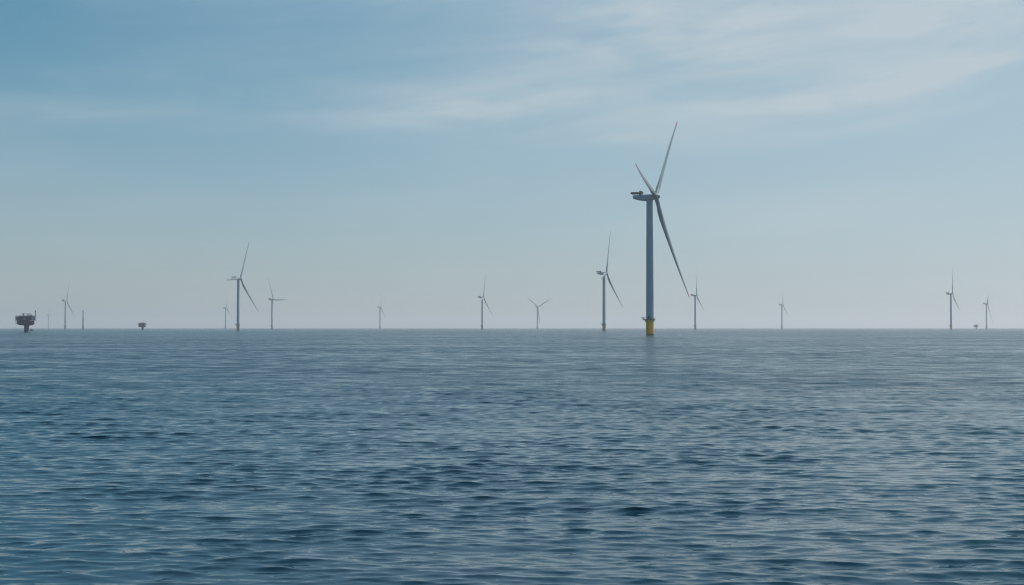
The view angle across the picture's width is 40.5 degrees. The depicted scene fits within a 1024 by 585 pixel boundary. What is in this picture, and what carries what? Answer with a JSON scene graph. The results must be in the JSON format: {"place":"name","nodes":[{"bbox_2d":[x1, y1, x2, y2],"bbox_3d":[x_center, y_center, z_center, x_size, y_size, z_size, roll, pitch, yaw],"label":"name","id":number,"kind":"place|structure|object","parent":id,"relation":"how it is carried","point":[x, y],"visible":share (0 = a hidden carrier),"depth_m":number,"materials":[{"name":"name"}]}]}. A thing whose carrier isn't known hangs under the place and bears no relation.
{"place":"outdoors","nodes":[
{"label":"outdoors","id":0,"kind":"place"},
{"bbox_2d":[0,328,1023,584],"bbox_3d":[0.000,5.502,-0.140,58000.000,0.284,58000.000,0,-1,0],"label":"sea","id":1,"kind":"structure","parent":0,"point":[510,456],"depth_m":59.31,"materials":[{"name":"blue liquid"}]},
{"bbox_2d":[15,310,35,331],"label":"substation platform","id":2,"kind":"structure","parent":1,"relation":"in","point":[24,321],"depth_m":1644.62,"materials":[{"name":"metal"}]},
{"bbox_2d":[62,280,74,328],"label":"wind turbine","id":3,"kind":"object","parent":1,"relation":"in","point":[65,309],"visible":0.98,"depth_m":4844.18,"materials":[{"name":"grey metal"}]},
{"bbox_2d":[82,310,83,329],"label":"bare tower","id":4,"kind":"structure","parent":1,"relation":"in","point":[83,320],"depth_m":4497.59,"materials":[{"name":"metal"}]},
{"bbox_2d":[138,322,145,329],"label":"substation platform","id":5,"kind":"structure","parent":1,"relation":"in","point":[142,325],"depth_m":3194.17,"materials":[{"name":"metal"}]},
{"bbox_2d":[224,303,230,328],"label":"wind turbine","id":6,"kind":"object","parent":1,"relation":"in","point":[225,314],"visible":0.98,"depth_m":6602.00,"materials":[{"name":"grey metal"}]},
{"bbox_2d":[227,244,258,330],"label":"wind turbine","id":7,"kind":"object","parent":1,"relation":"in","point":[238,279],"visible":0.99,"depth_m":2664.22,"materials":[{"name":"grey metal"}]},
{"bbox_2d":[268,282,285,328],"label":"wind turbine","id":8,"kind":"object","parent":1,"relation":"in","point":[272,300],"visible":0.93,"depth_m":4615.60,"materials":[{"name":"grey metal"}]},
{"bbox_2d":[377,294,384,328],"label":"wind turbine","id":9,"kind":"object","parent":1,"relation":"in","point":[380,308],"visible":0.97,"depth_m":6347.09,"materials":[{"name":"grey metal"}]},
{"bbox_2d":[478,275,490,329],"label":"wind turbine","id":10,"kind":"object","parent":1,"relation":"in","point":[482,307],"visible":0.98,"depth_m":4293.72,"materials":[{"name":"grey metal"}]},
{"bbox_2d":[527,297,549,328],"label":"wind turbine","id":11,"kind":"object","parent":1,"relation":"in","point":[538,310],"visible":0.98,"depth_m":6263.97,"materials":[{"name":"grey metal"}]},
{"bbox_2d":[596,232,622,330],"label":"wind turbine","id":12,"kind":"object","parent":1,"relation":"in","point":[603,274],"visible":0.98,"depth_m":2403.13,"materials":[{"name":"grey metal"}]},
{"bbox_2d":[631,123,689,334],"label":"wind turbine","id":13,"kind":"object","parent":1,"relation":"in","point":[649,199],"visible":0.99,"depth_m":999.42,"materials":[{"name":"metal"}]},
{"bbox_2d":[690,281,703,329],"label":"wind turbine","id":14,"kind":"object","parent":1,"relation":"in","point":[695,296],"visible":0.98,"depth_m":4046.27,"materials":[{"name":"grey metal"}]},
{"bbox_2d":[779,304,788,328],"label":"wind turbine","id":15,"kind":"object","parent":1,"relation":"in","point":[782,315],"visible":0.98,"depth_m":5698.52,"materials":[{"name":"grey metal"}]},
{"bbox_2d":[946,272,959,329],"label":"wind turbine","id":16,"kind":"object","parent":1,"relation":"in","point":[951,295],"visible":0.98,"depth_m":3855.52,"materials":[{"name":"grey metal"}]},
{"bbox_2d":[983,296,991,328],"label":"wind turbine","id":17,"kind":"object","parent":1,"relation":"in","point":[986,311],"visible":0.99,"depth_m":5444.98,"materials":[{"name":"grey metal"}]},
{"bbox_2d":[0,0,1023,327],"label":"sky","id":18,"kind":"structure","parent":0,"point":[835,163],"materials":[{"name":"blue"}]}
]}

